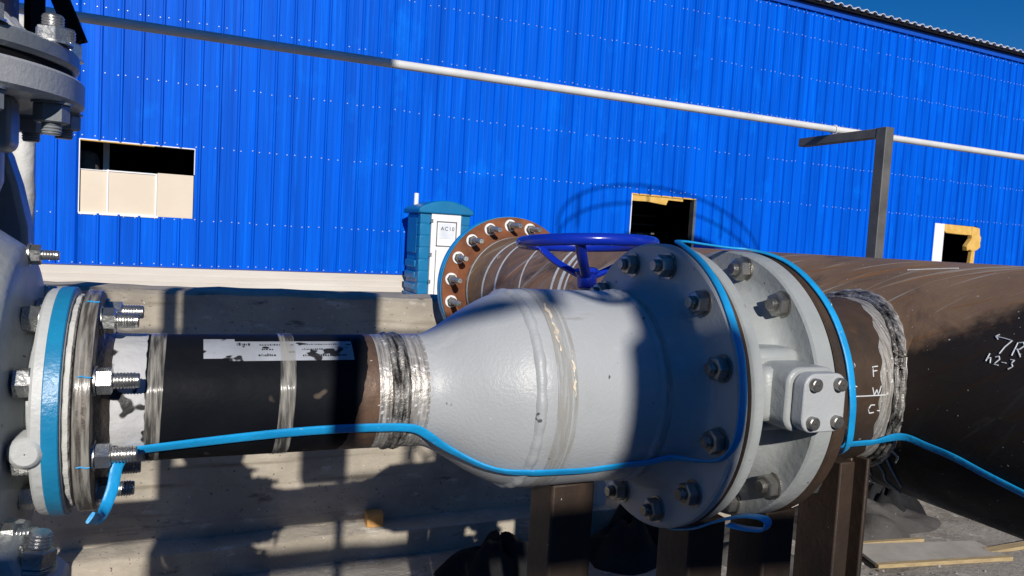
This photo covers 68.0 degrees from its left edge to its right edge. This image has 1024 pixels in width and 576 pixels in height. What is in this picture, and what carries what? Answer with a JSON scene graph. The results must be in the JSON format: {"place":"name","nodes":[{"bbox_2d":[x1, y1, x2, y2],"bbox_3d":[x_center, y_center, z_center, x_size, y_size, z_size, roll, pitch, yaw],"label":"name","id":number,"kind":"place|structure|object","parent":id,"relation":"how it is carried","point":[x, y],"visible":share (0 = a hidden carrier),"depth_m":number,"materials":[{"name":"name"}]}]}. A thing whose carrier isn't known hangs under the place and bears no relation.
{"place":"outdoors","nodes":[
{"label":"outdoors","id":0,"kind":"place"},
{"bbox_2d":[24,0,45,32],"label":"black angle","id":1,"kind":"object","parent":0,"point":[34,10],"depth_m":1.68,"materials":[{"name":"metal"}]},
{"bbox_2d":[51,0,87,44],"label":"angle iron","id":2,"kind":"object","parent":1,"relation":"attached to","point":[65,9],"visible":0.65,"depth_m":1.70,"materials":[{"name":"metal"}]},
{"bbox_2d":[364,509,383,527],"bbox_3d":[-0.837,1.395,4.604,0.100,0.085,0.085,2,4,-23],"label":"wood block","id":3,"kind":"object","parent":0,"point":[373,517],"depth_m":4.57,"materials":[{"name":"brown wood"}]},
{"bbox_2d":[230,290,1023,575],"bbox_3d":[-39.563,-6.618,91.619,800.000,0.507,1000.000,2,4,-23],"label":"ground","id":4,"kind":"structure","parent":0,"point":[432,562],"depth_m":4.79,"materials":[{"name":"grey concrete"}]},
{"bbox_2d":[12,14,35,224],"bbox_3d":[-2.119,0.240,3.261,0.112,2.750,0.112,2,4,-23],"label":"wrapped pipe","id":5,"kind":"object","parent":4,"relation":"on","point":[24,153],"visible":0.08,"depth_m":3.19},
{"bbox_2d":[0,0,85,575],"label":"gate valve","id":6,"kind":"object","parent":4,"relation":"on","point":[42,90],"visible":0.93,"depth_m":1.11,"materials":[{"name":"grey paint"}]},
{"bbox_2d":[71,243,751,527],"bbox_3d":[-0.191,0.198,1.487,1.129,0.625,0.625,2,4,-23],"label":"pipe spool","id":7,"kind":"object","parent":6,"relation":"attached to","point":[631,356],"visible":0.97,"depth_m":1.40,"materials":[{"name":"metal"}]},
{"bbox_2d":[86,462,125,524],"bbox_3d":[-0.607,0.304,1.129,0.021,0.085,0.104,3,4,-3],"label":"cable offcut","id":8,"kind":"object","parent":7,"relation":"hanging from","point":[110,494],"visible":1,"depth_m":1.15,"materials":[{"name":"blue plastic"}]},
{"bbox_2d":[403,193,473,294],"bbox_3d":[-1.742,-0.984,17.524,1.280,2.380,1.310,2,4,-23],"label":"portable toilet","id":9,"kind":"object","parent":4,"relation":"on","point":[436,229],"visible":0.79,"depth_m":16.93,"materials":[{"name":"blue plastic"}]},
{"bbox_2d":[427,213,460,294],"bbox_3d":[-1.521,-0.723,17.037,0.690,1.850,0.120,2,4,-23],"label":"door","id":10,"kind":"structure","parent":9,"relation":"in","point":[445,229],"depth_m":16.93,"materials":[{"name":"white paint"}]},
{"bbox_2d":[31,281,871,575],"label":"concrete wall","id":11,"kind":"structure","parent":4,"relation":"on","point":[225,515],"depth_m":4.39,"materials":[{"name":"grey concrete"}]},
{"bbox_2d":[433,530,527,575],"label":"cloth heap","id":12,"kind":"object","parent":4,"relation":"on","point":[497,553],"visible":0.88,"depth_m":4.36,"materials":[{"name":"black fabric"}]},
{"bbox_2d":[19,0,1023,291],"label":"warehouse","id":13,"kind":"structure","parent":4,"relation":"on","point":[183,162],"depth_m":19.46,"materials":[{"name":"blue paint"}]},
{"bbox_2d":[78,138,194,218],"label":"window","id":14,"kind":"structure","parent":13,"relation":"in","point":[105,191],"depth_m":15.92,"materials":[{"name":"beige plastic"}]},
{"bbox_2d":[629,193,696,247],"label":"window","id":15,"kind":"structure","parent":13,"relation":"in","point":[657,199],"depth_m":22.03,"materials":[{"name":"black plastic"}]},
{"bbox_2d":[932,223,980,262],"bbox_3d":[15.999,-1.368,27.437,2.643,1.805,0.190,1,4,-26],"label":"window","id":16,"kind":"structure","parent":13,"relation":"in","point":[972,243],"depth_m":27.31,"materials":[{"name":"yellow plastic"}]},
{"bbox_2d":[526,481,593,575],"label":"steel column","id":17,"kind":"structure","parent":4,"relation":"on","point":[560,524],"depth_m":1.60,"materials":[{"name":"brown metal"}]},
{"bbox_2d":[589,504,658,575],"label":"cloth heap","id":18,"kind":"object","parent":4,"relation":"on","point":[624,541],"visible":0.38,"depth_m":4.63,"materials":[{"name":"black fabric"}]},
{"bbox_2d":[333,507,1016,575],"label":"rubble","id":19,"kind":"object","parent":4,"relation":"on","point":[862,563],"visible":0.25,"depth_m":4.78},
{"bbox_2d":[656,514,724,575],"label":"steel column","id":20,"kind":"structure","parent":4,"relation":"on","point":[698,552],"depth_m":1.70,"materials":[{"name":"brown metal"}]},
{"bbox_2d":[722,524,793,575],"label":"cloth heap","id":21,"kind":"object","parent":4,"relation":"on","point":[725,546],"visible":0.06,"depth_m":4.71,"materials":[{"name":"grey fabric"}]},
{"bbox_2d":[726,508,794,575],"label":"steel column","id":22,"kind":"structure","parent":4,"relation":"on","point":[767,552],"depth_m":1.75,"materials":[{"name":"black metal"}]},
{"bbox_2d":[437,217,1023,539],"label":"header pipe","id":23,"kind":"object","parent":22,"relation":"on","point":[936,348],"visible":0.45,"depth_m":1.71,"materials":[{"name":"metal"}]},
{"bbox_2d":[137,240,1023,497],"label":"heating cable","id":24,"kind":"object","parent":23,"relation":"attached to","point":[429,436],"visible":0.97,"depth_m":1.45,"materials":[{"name":"blue plastic"}]},
{"bbox_2d":[516,233,847,520],"bbox_3d":[0.312,0.190,1.840,0.393,0.640,1.004,2,4,-23],"label":"butterfly valve","id":25,"kind":"object","parent":23,"relation":"attached to","point":[799,385],"visible":0.46,"depth_m":1.56,"materials":[{"name":"metal"}]},
{"bbox_2d":[666,513,771,531],"bbox_3d":[0.381,0.478,1.603,0.041,0.128,0.397,1,4,-27],"label":"cable loop","id":26,"kind":"object","parent":25,"relation":"attached to","point":[766,520],"visible":0.88,"depth_m":1.46,"materials":[{"name":"blue plastic"}]},
{"bbox_2d":[793,456,870,575],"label":"steel column","id":27,"kind":"structure","parent":4,"relation":"on","point":[830,528],"depth_m":1.81,"materials":[{"name":"brown metal"}]},
{"bbox_2d":[798,125,893,257],"bbox_3d":[2.125,0.318,5.134,0.070,2.826,0.735,2,4,-23],"label":"support post","id":28,"kind":"object","parent":4,"relation":"on","point":[883,136],"visible":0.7,"depth_m":4.75,"materials":[{"name":"grey metal"}]},
{"bbox_2d":[19,3,1023,160],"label":"pipe","id":29,"kind":"object","parent":28,"relation":"attached to","point":[122,23],"visible":1,"depth_m":4.03,"materials":[{"name":"white metal"}]},
{"bbox_2d":[792,498,940,540],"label":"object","id":30,"kind":"structure","parent":4,"relation":"on","point":[887,521],"depth_m":5.47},
{"bbox_2d":[867,483,925,514],"bbox_3d":[2.919,1.607,5.883,0.559,0.267,0.464,5,4,23],"label":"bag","id":31,"kind":"object","parent":30,"relation":"on","point":[878,493],"visible":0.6,"depth_m":5.82,"materials":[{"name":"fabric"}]},
{"bbox_2d":[862,537,1012,568],"bbox_3d":[2.760,1.754,5.069,1.044,0.026,0.377,2,4,-14],"label":"board","id":32,"kind":"object","parent":4,"relation":"on","point":[899,553],"visible":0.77,"depth_m":5.01,"materials":[{"name":"brown wood"}]},
{"bbox_2d":[983,541,1023,551],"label":"plank","id":33,"kind":"object","parent":4,"relation":"on","point":[1014,546],"visible":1,"depth_m":5.18,"materials":[{"name":"beige wood"}]},
{"bbox_2d":[826,0,1023,50],"label":"sky","id":34,"kind":"structure","parent":0,"point":[997,21],"materials":[{"name":"blue"}]}
]}

